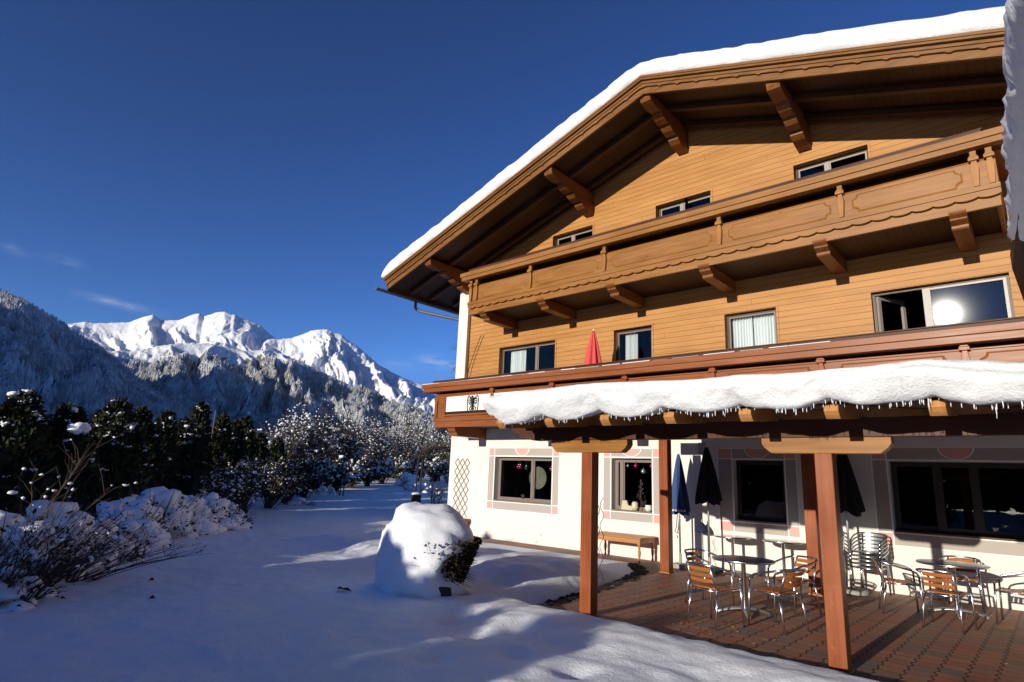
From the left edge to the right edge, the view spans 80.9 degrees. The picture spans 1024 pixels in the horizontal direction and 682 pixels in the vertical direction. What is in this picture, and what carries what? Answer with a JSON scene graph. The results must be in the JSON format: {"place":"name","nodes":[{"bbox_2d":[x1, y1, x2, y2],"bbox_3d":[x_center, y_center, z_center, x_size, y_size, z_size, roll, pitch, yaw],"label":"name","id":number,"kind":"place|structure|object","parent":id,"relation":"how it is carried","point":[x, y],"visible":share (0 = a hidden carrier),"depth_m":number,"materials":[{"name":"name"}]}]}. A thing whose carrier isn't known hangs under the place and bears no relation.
{"place":"outdoors","nodes":[
{"label":"outdoors","id":0,"kind":"place"},
{"bbox_2d":[67,312,274,350],"bbox_3d":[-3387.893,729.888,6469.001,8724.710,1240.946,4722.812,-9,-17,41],"label":"mountain","id":1,"kind":"structure","parent":0,"point":[224,329],"depth_m":4362.35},
{"bbox_2d":[0,291,378,454],"bbox_3d":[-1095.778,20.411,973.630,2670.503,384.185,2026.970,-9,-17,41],"label":"mountain slope","id":2,"kind":"structure","parent":0,"point":[42,387],"depth_m":618.53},
{"bbox_2d":[0,288,378,444],"bbox_3d":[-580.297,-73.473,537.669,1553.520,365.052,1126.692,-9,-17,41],"label":"mountain forest","id":3,"kind":"object","parent":2,"relation":"on","point":[58,358],"visible":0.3,"depth_m":602.06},
{"bbox_2d":[108,343,445,461],"bbox_3d":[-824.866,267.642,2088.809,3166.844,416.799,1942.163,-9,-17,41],"label":"mountain slope","id":4,"kind":"structure","parent":0,"point":[196,352],"depth_m":1723.82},
{"bbox_2d":[107,350,450,453],"bbox_3d":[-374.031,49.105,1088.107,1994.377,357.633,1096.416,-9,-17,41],"label":"mountain forest","id":5,"kind":"object","parent":4,"relation":"on","point":[318,382],"visible":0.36,"depth_m":1459.06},
{"bbox_2d":[260,329,435,413],"bbox_3d":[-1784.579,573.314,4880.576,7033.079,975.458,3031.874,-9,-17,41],"label":"mountain","id":6,"kind":"structure","parent":0,"point":[340,357],"depth_m":3351.16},
{"bbox_2d":[0,438,880,681],"bbox_3d":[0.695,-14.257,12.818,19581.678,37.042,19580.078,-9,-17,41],"label":"snow ground","id":7,"kind":"structure","parent":0,"point":[263,599],"depth_m":6.13,"materials":[{"name":"snow"}]},
{"bbox_2d":[0,387,66,515],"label":"hedge conifer","id":8,"kind":"object","parent":7,"relation":"on","point":[26,429],"visible":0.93,"depth_m":11.55,"materials":[{"name":"green plant"}]},
{"bbox_2d":[0,564,69,611],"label":"snowy bush","id":9,"kind":"object","parent":7,"relation":"on","point":[32,596],"visible":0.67,"depth_m":6.61,"materials":[{"name":"snow"}]},
{"bbox_2d":[0,507,87,584],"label":"snowy bush","id":10,"kind":"object","parent":7,"relation":"on","point":[6,517],"visible":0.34,"depth_m":7.75,"materials":[{"name":"white plant"}]},
{"bbox_2d":[0,499,128,591],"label":"bare shrub","id":11,"kind":"object","parent":7,"relation":"on","point":[15,573],"visible":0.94,"depth_m":6.83,"materials":[{"name":"brown plant"}]},
{"bbox_2d":[3,425,137,526],"bbox_3d":[-6.530,2.247,8.540,1.862,2.204,0.954,1,-13,5],"label":"bare shrub","id":12,"kind":"object","parent":7,"relation":"on","point":[12,492],"visible":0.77,"depth_m":8.50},
{"bbox_2d":[36,401,105,510],"bbox_3d":[-9.437,2.484,12.501,1.963,2.494,1.883,-9,-17,41],"label":"hedge conifer","id":13,"kind":"object","parent":7,"relation":"on","point":[86,485],"visible":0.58,"depth_m":12.38,"materials":[{"name":"green plant"}]},
{"bbox_2d":[67,422,91,434],"bbox_3d":[-8.836,1.787,12.259,0.351,0.255,0.415,-9,-17,41],"label":"snow pillow","id":14,"kind":"object","parent":13,"relation":"on","point":[77,428],"visible":1,"depth_m":12.15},
{"bbox_2d":[22,500,124,573],"bbox_3d":[-6.921,2.993,9.001,2.121,1.220,1.831,-9,-17,41],"label":"snowy bush","id":15,"kind":"object","parent":7,"relation":"on","point":[64,517],"visible":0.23,"depth_m":8.81,"materials":[{"name":"snow"}]},
{"bbox_2d":[0,497,154,585],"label":"bare shrub","id":16,"kind":"object","parent":7,"relation":"on","point":[63,536],"visible":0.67,"depth_m":7.57,"materials":[{"name":"brown plant"}]},
{"bbox_2d":[92,517,143,560],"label":"snowy bush","id":17,"kind":"object","parent":7,"relation":"on","point":[113,529],"visible":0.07,"depth_m":9.88,"materials":[{"name":"snow"}]},
{"bbox_2d":[83,396,155,512],"bbox_3d":[-9.353,2.662,13.958,1.988,2.804,1.848,7,-14,-21],"label":"hedge conifer","id":18,"kind":"object","parent":7,"relation":"on","point":[123,461],"visible":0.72,"depth_m":13.70,"materials":[{"name":"green plant"}]},
{"bbox_2d":[39,523,210,582],"bbox_3d":[-5.088,2.885,8.078,1.888,0.920,1.926,9,-14,-27],"label":"bare shrub","id":19,"kind":"object","parent":7,"relation":"on","point":[107,569],"visible":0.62,"depth_m":7.98,"materials":[{"name":"brown plant"}]},
{"bbox_2d":[84,494,172,549],"bbox_3d":[-7.316,3.561,11.396,1.693,1.293,1.815,-9,-17,41],"label":"snowy bush","id":20,"kind":"object","parent":7,"relation":"on","point":[137,513],"visible":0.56,"depth_m":11.27,"materials":[{"name":"snow"}]},
{"bbox_2d":[110,538,148,563],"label":"snowy bush","id":21,"kind":"object","parent":7,"relation":"on","point":[128,549],"visible":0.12,"depth_m":9.57,"materials":[{"name":"snow"}]},
{"bbox_2d":[133,404,172,487],"bbox_3d":[-9.670,3.008,15.485,1.585,2.778,1.750,-9,-17,41],"label":"hedge conifer","id":22,"kind":"object","parent":7,"relation":"on","point":[154,446],"visible":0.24,"depth_m":15.55,"materials":[{"name":"green plant"}]},
{"bbox_2d":[107,486,202,538],"bbox_3d":[-7.547,3.702,12.548,1.740,1.314,1.989,-1,-13,14],"label":"snowy bush","id":23,"kind":"object","parent":7,"relation":"on","point":[179,517],"visible":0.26,"depth_m":12.42,"materials":[{"name":"snow"}]},
{"bbox_2d":[153,409,182,489],"bbox_3d":[-10.275,3.356,17.459,1.355,2.787,1.356,-9,-17,41],"label":"hedge conifer","id":24,"kind":"object","parent":7,"relation":"on","point":[166,420],"visible":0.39,"depth_m":17.47,"materials":[{"name":"green plant"}]},
{"bbox_2d":[174,414,208,496],"bbox_3d":[-10.182,3.636,18.606,1.606,2.700,1.452,-9,-17,41],"label":"hedge conifer","id":25,"kind":"object","parent":7,"relation":"on","point":[192,447],"visible":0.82,"depth_m":18.40,"materials":[{"name":"green plant"}]},
{"bbox_2d":[168,494,223,536],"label":"snowy bush","id":26,"kind":"object","parent":7,"relation":"on","point":[204,519],"visible":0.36,"depth_m":13.13,"materials":[{"name":"snow"}]},
{"bbox_2d":[188,401,214,489],"bbox_3d":[-10.789,3.674,20.580,1.515,3.266,1.510,-9,-17,41],"label":"hedge conifer","id":27,"kind":"object","parent":7,"relation":"on","point":[201,413],"visible":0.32,"depth_m":20.63,"materials":[{"name":"green plant"}]},
{"bbox_2d":[201,412,235,491],"bbox_3d":[-10.862,4.136,22.148,1.546,3.100,1.534,-9,-17,41],"label":"hedge conifer","id":28,"kind":"object","parent":7,"relation":"on","point":[223,445],"visible":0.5,"depth_m":22.07,"materials":[{"name":"green plant"}]},
{"bbox_2d":[196,458,258,502],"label":"frosted shrub","id":29,"kind":"object","parent":7,"relation":"on","point":[226,487],"visible":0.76,"depth_m":16.26,"materials":[{"name":"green plant"}]},
{"bbox_2d":[200,492,256,531],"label":"snowy bush","id":30,"kind":"object","parent":7,"relation":"on","point":[233,515],"visible":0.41,"depth_m":14.10,"materials":[{"name":"snow"}]},
{"bbox_2d":[229,418,249,480],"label":"hedge conifer","id":31,"kind":"object","parent":7,"relation":"on","point":[239,441],"visible":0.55,"depth_m":23.22,"materials":[{"name":"green plant"}]},
{"bbox_2d":[212,455,280,511],"bbox_3d":[-7.779,4.138,17.591,1.994,1.903,1.856,4,-13,-7],"label":"frosted shrub","id":32,"kind":"object","parent":7,"relation":"on","point":[245,498],"visible":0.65,"depth_m":17.51,"materials":[{"name":"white plant"}]},
{"bbox_2d":[240,414,259,476],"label":"hedge conifer","id":33,"kind":"object","parent":7,"relation":"on","point":[250,437],"visible":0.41,"depth_m":24.68,"materials":[{"name":"green plant"}]},
{"bbox_2d":[255,431,270,481],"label":"hedge conifer","id":34,"kind":"object","parent":7,"relation":"on","point":[262,450],"visible":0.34,"depth_m":26.24,"materials":[{"name":"green plant"}]},
{"bbox_2d":[241,453,308,508],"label":"frosted shrub","id":35,"kind":"object","parent":7,"relation":"on","point":[272,493],"visible":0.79,"depth_m":19.31,"materials":[{"name":"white plant"}]},
{"bbox_2d":[269,437,286,469],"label":"hedge conifer","id":36,"kind":"object","parent":7,"relation":"on","point":[277,444],"visible":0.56,"depth_m":28.76,"materials":[{"name":"green plant"}]},
{"bbox_2d":[257,407,325,463],"bbox_3d":[-11.412,5.370,30.637,3.457,4.253,3.283,-9,-17,41],"label":"frosted bush","id":37,"kind":"object","parent":7,"relation":"on","point":[296,445],"visible":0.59,"depth_m":30.46,"materials":[{"name":"white plant"}]},
{"bbox_2d":[266,450,316,503],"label":"frosted shrub","id":38,"kind":"object","parent":7,"relation":"on","point":[298,465],"visible":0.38,"depth_m":21.45,"materials":[{"name":"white plant"}]},
{"bbox_2d":[279,497,316,505],"bbox_3d":[-7.598,5.790,21.223,1.399,0.572,1.348,-9,-17,41],"label":"snow heap","id":39,"kind":"object","parent":7,"relation":"on","point":[298,501],"visible":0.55,"depth_m":20.95,"materials":[{"name":"snow"}]},
{"bbox_2d":[266,394,335,459],"bbox_3d":[-11.923,5.411,33.691,3.308,5.235,3.626,-9,-17,41],"label":"frosted tree","id":40,"kind":"object","parent":7,"relation":"on","point":[303,409],"visible":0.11,"depth_m":33.69,"materials":[{"name":"white plant"}]},
{"bbox_2d":[284,450,333,497],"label":"frosted shrub","id":41,"kind":"object","parent":7,"relation":"on","point":[304,493],"visible":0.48,"depth_m":24.00,"materials":[{"name":"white plant"}]},
{"bbox_2d":[290,409,347,464],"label":"frosted bush","id":42,"kind":"object","parent":7,"relation":"on","point":[321,448],"visible":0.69,"depth_m":31.55,"materials":[{"name":"white plant"}]},
{"bbox_2d":[307,457,340,491],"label":"bush","id":43,"kind":"object","parent":7,"relation":"on","point":[328,482],"visible":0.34,"depth_m":27.36,"materials":[{"name":"green plant"}]},
{"bbox_2d":[310,486,339,494],"bbox_3d":[-8.231,6.684,26.477,1.315,0.641,1.337,-9,-17,41],"label":"snow heap","id":44,"kind":"object","parent":7,"relation":"on","point":[323,490],"visible":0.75,"depth_m":26.24,"materials":[{"name":"snow"}]},
{"bbox_2d":[313,408,360,462],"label":"frosted bush","id":45,"kind":"object","parent":7,"relation":"on","point":[324,420],"visible":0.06,"depth_m":35.08,"materials":[{"name":"white plant"}]},
{"bbox_2d":[328,455,359,491],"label":"bush","id":46,"kind":"object","parent":7,"relation":"on","point":[340,466],"visible":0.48,"depth_m":28.89,"materials":[{"name":"green plant"}]},
{"bbox_2d":[323,410,371,463],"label":"frosted bush","id":47,"kind":"object","parent":7,"relation":"on","point":[353,454],"visible":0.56,"depth_m":33.91,"materials":[{"name":"white plant"}]},
{"bbox_2d":[339,457,370,487],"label":"bush","id":48,"kind":"object","parent":7,"relation":"on","point":[357,467],"visible":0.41,"depth_m":31.02,"materials":[{"name":"white plant"}]},
{"bbox_2d":[334,413,387,465],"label":"frosted bush","id":49,"kind":"object","parent":7,"relation":"on","point":[371,449],"visible":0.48,"depth_m":40.07,"materials":[{"name":"white plant"}]},
{"bbox_2d":[360,456,389,485],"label":"bush","id":50,"kind":"object","parent":7,"relation":"on","point":[375,472],"visible":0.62,"depth_m":33.93,"materials":[{"name":"green plant"}]},
{"bbox_2d":[352,407,408,464],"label":"frosted tree","id":51,"kind":"object","parent":7,"relation":"on","point":[384,452],"visible":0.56,"depth_m":42.11,"materials":[{"name":"white plant"}]},
{"bbox_2d":[367,456,397,483],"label":"bush","id":52,"kind":"object","parent":7,"relation":"on","point":[387,464],"visible":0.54,"depth_m":37.20,"materials":[{"name":"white plant"}]},
{"bbox_2d":[379,417,423,477],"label":"frosted bush","id":53,"kind":"object","parent":7,"relation":"on","point":[399,451],"visible":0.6,"depth_m":45.27,"materials":[{"name":"white plant"}]},
{"bbox_2d":[390,454,419,479],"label":"bush","id":54,"kind":"object","parent":7,"relation":"on","point":[402,466],"visible":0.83,"depth_m":40.15,"materials":[{"name":"white plant"}]},
{"bbox_2d":[392,472,419,486],"bbox_3d":[-6.449,8.578,36.467,1.955,1.306,1.790,6,-13,-15],"label":"snow heap","id":55,"kind":"object","parent":7,"relation":"on","point":[407,478],"visible":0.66,"depth_m":36.14,"materials":[{"name":"white"}]},
{"bbox_2d":[385,402,440,461],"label":"frosted tree","id":56,"kind":"object","parent":7,"relation":"on","point":[409,424],"visible":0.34,"depth_m":50.69,"materials":[{"name":"white plant"}]},
{"bbox_2d":[400,417,443,477],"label":"frosted bush","id":57,"kind":"object","parent":7,"relation":"on","point":[427,436],"visible":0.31,"depth_m":48.68,"materials":[{"name":"white plant"}]},
{"bbox_2d":[396,483,448,492],"bbox_3d":[-4.687,7.832,31.719,2.855,0.746,2.845,-9,-17,41],"label":"snow heap","id":58,"kind":"object","parent":7,"relation":"on","point":[407,488],"visible":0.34,"depth_m":31.46,"materials":[{"name":"white"}]},
{"bbox_2d":[375,501,481,598],"bbox_3d":[-1.125,2.971,8.387,1.434,1.382,1.440,-9,-17,41],"label":"snow capped bush","id":59,"kind":"object","parent":7,"relation":"on","point":[426,551],"visible":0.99,"depth_m":7.93,"materials":[{"name":"snow"}]},
{"bbox_2d":[414,427,448,480],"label":"frosted bush","id":60,"kind":"object","parent":7,"relation":"on","point":[430,443],"visible":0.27,"depth_m":44.50,"materials":[{"name":"white plant"}]},
{"bbox_2d":[420,456,442,481],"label":"bush","id":61,"kind":"object","parent":7,"relation":"on","point":[430,472],"visible":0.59,"depth_m":42.37,"materials":[{"name":"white plant"}]},
{"bbox_2d":[414,441,450,493],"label":"rose arch","id":62,"kind":"structure","parent":7,"relation":"on","point":[425,452],"depth_m":23.03,"materials":[{"name":"metal"}]},
{"bbox_2d":[431,457,449,483],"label":"bush","id":63,"kind":"object","parent":7,"relation":"on","point":[441,469],"visible":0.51,"depth_m":40.41,"materials":[{"name":"green plant"}]},
{"bbox_2d":[374,27,1023,610],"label":"alpine chalet","id":64,"kind":"object","parent":7,"relation":"on","point":[850,203],"visible":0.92,"depth_m":13.12,"materials":[{"name":"brown paint"}]},
{"bbox_2d":[452,458,468,515],"bbox_3d":[-1.528,4.364,17.938,0.630,1.698,0.023,-9,-17,41],"label":"trellis","id":65,"kind":"object","parent":64,"relation":"attached to","point":[460,485],"visible":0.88,"depth_m":17.94,"materials":[{"name":"brown wood"}]},
{"bbox_2d":[486,448,559,514],"bbox_3d":[0.328,3.814,16.549,2.584,1.708,0.265,-9,-17,41],"label":"window","id":66,"kind":"structure","parent":64,"relation":"in","point":[532,505],"depth_m":16.45,"materials":[{"name":"beige paint"}]},
{"bbox_2d":[497,338,556,373],"bbox_3d":[0.497,0.669,17.472,2.210,1.220,0.321,-9,-17,41],"label":"window","id":67,"kind":"structure","parent":64,"relation":"in","point":[518,358],"depth_m":17.80,"materials":[{"name":"brown wood"}]},
{"bbox_2d":[529,466,545,488],"bbox_3d":[0.704,3.740,16.426,0.618,0.618,0.037,-9,-17,41],"label":"paper rosette","id":68,"kind":"object","parent":64,"relation":"attached to","point":[540,480],"visible":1,"depth_m":16.38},
{"bbox_2d":[551,223,593,246],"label":"window","id":69,"kind":"structure","parent":64,"relation":"in","point":[573,235],"depth_m":17.26,"materials":[{"name":"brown wood"}]},
{"bbox_2d":[584,329,601,364],"bbox_3d":[1.953,0.771,14.520,0.459,2.203,0.475,10,-15,-31],"label":"closed parasol","id":70,"kind":"object","parent":64,"relation":"on","point":[593,356],"visible":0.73,"depth_m":14.53,"materials":[{"name":"red fabric"}]},
{"bbox_2d":[422,341,830,384],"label":"rail snow","id":71,"kind":"structure","parent":64,"relation":"on","point":[643,361],"depth_m":12.97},
{"bbox_2d":[602,448,659,523],"bbox_3d":[2.889,3.420,14.305,1.589,1.693,0.265,-9,-17,41],"label":"window","id":72,"kind":"structure","parent":64,"relation":"in","point":[642,516],"depth_m":14.36,"materials":[{"name":"beige paint"}]},
{"bbox_2d":[612,323,653,360],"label":"window","id":73,"kind":"structure","parent":64,"relation":"in","point":[631,339],"depth_m":15.38,"materials":[{"name":"brown wood"}]},
{"bbox_2d":[654,188,712,217],"bbox_3d":[4.284,-2.977,14.898,1.550,1.220,0.226,-9,-17,41],"label":"window","id":74,"kind":"structure","parent":64,"relation":"in","point":[682,204],"depth_m":15.05,"materials":[{"name":"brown wood"}]},
{"bbox_2d":[381,6,1005,277],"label":"roof snow","id":75,"kind":"structure","parent":64,"relation":"on","point":[969,21],"depth_m":12.02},
{"bbox_2d":[722,305,779,348],"bbox_3d":[5.319,-0.086,13.248,1.220,1.220,0.321,-9,-17,41],"label":"window","id":76,"kind":"structure","parent":64,"relation":"in","point":[766,327],"depth_m":13.36,"materials":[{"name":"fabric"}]},
{"bbox_2d":[717,448,800,537],"bbox_3d":[5.079,3.085,12.384,1.624,1.718,0.265,-9,-17,41],"label":"window","id":77,"kind":"structure","parent":64,"relation":"in","point":[773,526],"depth_m":12.37,"materials":[{"name":"beige paint"}]},
{"bbox_2d":[791,142,870,179],"bbox_3d":[6.779,-3.368,12.713,1.530,1.220,0.226,-9,-17,41],"label":"window","id":78,"kind":"structure","parent":64,"relation":"in","point":[827,163],"depth_m":12.85,"materials":[{"name":"white wood"}]},
{"bbox_2d":[868,269,1018,332],"bbox_3d":[8.022,-0.436,11.201,2.180,1.220,0.812,-9,-17,41],"label":"window","id":79,"kind":"structure","parent":64,"relation":"in","point":[1008,282],"depth_m":11.10,"materials":[{"name":"brown wood"}]},
{"bbox_2d":[870,447,1023,556],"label":"window","id":80,"kind":"structure","parent":64,"relation":"in","point":[941,537],"depth_m":10.32,"materials":[{"name":"beige paint"}]},
{"bbox_2d":[1010,214,1023,299],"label":"neighbouring wing","id":81,"kind":"structure","parent":7,"relation":"on","point":[1017,253],"depth_m":6.63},
{"bbox_2d":[1000,0,1023,240],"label":"eave snow","id":82,"kind":"structure","parent":81,"relation":"on","point":[1012,147],"depth_m":4.19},
{"bbox_2d":[0,0,1006,383],"label":"sky","id":83,"kind":"structure","parent":0,"point":[265,163],"materials":[{"name":"blue"}]},
{"bbox_2d":[479,537,1023,681],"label":"terrace paving","id":84,"kind":"structure","parent":0,"point":[914,650],"depth_m":7.69,"materials":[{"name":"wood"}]},
{"bbox_2d":[545,563,648,605],"bbox_3d":[1.766,4.194,10.480,0.711,0.078,5.224,-3,-14,24],"label":"soil edging","id":85,"kind":"object","parent":84,"relation":"on","point":[637,569],"visible":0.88,"depth_m":10.28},
{"bbox_2d":[598,531,656,562],"bbox_3d":[2.484,4.659,13.618,1.400,0.526,0.740,-9,-17,41],"label":"table","id":86,"kind":"object","parent":84,"relation":"on","point":[638,540],"visible":0.81,"depth_m":13.38,"materials":[{"name":"brown wood"}]},
{"bbox_2d":[672,452,690,568],"bbox_3d":[3.557,3.553,12.731,0.454,2.383,0.454,-9,-17,41],"label":"closed parasol","id":87,"kind":"object","parent":84,"relation":"on","point":[680,502],"visible":0.95,"depth_m":12.68,"materials":[{"name":"blue fabric"}]},
{"bbox_2d":[695,445,722,564],"bbox_3d":[4.006,3.398,12.284,0.523,2.523,0.542,10,-15,-31],"label":"closed parasol","id":88,"kind":"object","parent":84,"relation":"on","point":[708,491],"visible":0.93,"depth_m":12.26,"materials":[{"name":"black fabric"}]},
{"bbox_2d":[684,548,734,609],"bbox_3d":[2.873,3.487,8.866,0.551,0.748,0.584,12,-16,-38],"label":"slatted chair","id":89,"kind":"object","parent":84,"relation":"on","point":[692,554],"visible":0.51,"depth_m":8.84,"materials":[{"name":"metal"}]},
{"bbox_2d":[686,561,744,630],"bbox_3d":[2.529,3.184,7.591,0.584,0.748,0.551,11,-15,-32],"label":"slatted chair","id":90,"kind":"object","parent":84,"relation":"on","point":[710,584],"visible":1,"depth_m":7.52,"materials":[{"name":"wood"}]},
{"bbox_2d":[713,534,753,576],"bbox_3d":[4.371,4.239,11.874,0.728,0.734,0.728,-9,-17,41],"label":"round table","id":91,"kind":"object","parent":84,"relation":"on","point":[731,537],"visible":0.72,"depth_m":11.82,"materials":[{"name":"metal"}]},
{"bbox_2d":[712,555,774,618],"bbox_3d":[3.208,3.388,8.299,0.828,0.719,0.828,-9,-17,41],"label":"round table","id":92,"kind":"object","parent":84,"relation":"on","point":[743,561],"visible":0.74,"depth_m":8.26,"materials":[{"name":"metal"}]},
{"bbox_2d":[497,398,1023,674],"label":"pergola","id":93,"kind":"object","parent":84,"relation":"on","point":[818,437],"visible":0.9,"depth_m":6.62,"materials":[{"name":"brown wood"}]},
{"bbox_2d":[483,359,1023,424],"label":"pergola snow","id":94,"kind":"structure","parent":93,"relation":"on","point":[979,382],"depth_m":5.62,"materials":[{"name":"snow"}]},
{"bbox_2d":[748,568,809,634],"bbox_3d":[3.346,3.200,7.511,0.551,0.748,0.584,9,-14,-27],"label":"slatted chair","id":95,"kind":"object","parent":84,"relation":"on","point":[773,589],"visible":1,"depth_m":7.42,"materials":[{"name":"metal"}]},
{"bbox_2d":[762,539,803,583],"bbox_3d":[5.107,4.135,11.281,0.728,0.734,0.728,-9,-17,41],"label":"round table","id":96,"kind":"object","parent":84,"relation":"on","point":[782,542],"visible":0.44,"depth_m":11.26,"materials":[{"name":"metal"}]},
{"bbox_2d":[767,555,821,616],"bbox_3d":[4.046,3.473,8.585,0.584,0.748,0.551,7,-14,-21],"label":"slatted chair","id":97,"kind":"object","parent":84,"relation":"on","point":[809,566],"visible":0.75,"depth_m":8.62,"materials":[{"name":"metal"}]},
{"bbox_2d":[836,454,869,595],"bbox_3d":[5.886,3.084,10.574,0.534,2.533,0.553,10,-15,-31],"label":"closed parasol","id":98,"kind":"object","parent":84,"relation":"on","point":[851,500],"visible":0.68,"depth_m":10.50,"materials":[{"name":"black fabric"}]},
{"bbox_2d":[849,547,891,596],"bbox_3d":[6.181,3.961,10.347,0.584,0.748,0.551,14,-17,-42],"label":"metal chair","id":99,"kind":"object","parent":84,"relation":"on","point":[860,567],"visible":0.65,"depth_m":10.33,"materials":[{"name":"metal"}]},
{"bbox_2d":[849,543,891,590],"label":"metal chair","id":100,"kind":"object","parent":99,"relation":"on","point":[864,562],"visible":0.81,"depth_m":10.41,"materials":[{"name":"metal"}]},
{"bbox_2d":[850,539,890,582],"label":"metal chair","id":101,"kind":"object","parent":100,"relation":"on","point":[872,542],"visible":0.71,"depth_m":10.48,"materials":[{"name":"metal"}]},
{"bbox_2d":[850,536,889,578],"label":"metal chair","id":102,"kind":"object","parent":101,"relation":"on","point":[869,538],"visible":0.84,"depth_m":10.51,"materials":[{"name":"metal"}]},
{"bbox_2d":[850,532,890,577],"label":"metal chair","id":103,"kind":"object","parent":102,"relation":"on","point":[870,534],"visible":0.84,"depth_m":10.56,"materials":[{"name":"metal"}]},
{"bbox_2d":[871,557,925,618],"bbox_3d":[5.630,3.587,8.799,0.584,0.748,0.551,-3,-14,24],"label":"slatted chair","id":104,"kind":"object","parent":84,"relation":"on","point":[897,581],"visible":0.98,"depth_m":8.77,"materials":[{"name":"metal"}]},
{"bbox_2d":[915,568,977,634],"bbox_3d":[5.715,3.394,7.929,0.584,0.748,0.551,13,-17,-39],"label":"slatted chair","id":105,"kind":"object","parent":84,"relation":"on","point":[930,590],"visible":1,"depth_m":7.87,"materials":[{"name":"wood"}]},
{"bbox_2d":[916,559,990,618],"bbox_3d":[6.521,3.649,8.841,0.908,0.719,0.908,-9,-17,41],"label":"round table","id":106,"kind":"object","parent":84,"relation":"on","point":[951,565],"visible":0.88,"depth_m":8.79,"materials":[{"name":"metal"}]},
{"bbox_2d":[939,555,985,612],"bbox_3d":[7.087,3.796,9.449,0.551,0.748,0.584,-8,-16,38],"label":"slatted chair","id":107,"kind":"object","parent":84,"relation":"on","point":[977,579],"visible":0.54,"depth_m":9.45,"materials":[{"name":"metal"}]},
{"bbox_2d":[993,572,1023,624],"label":"slatted chair","id":108,"kind":"object","parent":84,"relation":"on","point":[1000,589],"visible":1,"depth_m":8.32,"materials":[{"name":"metal"}]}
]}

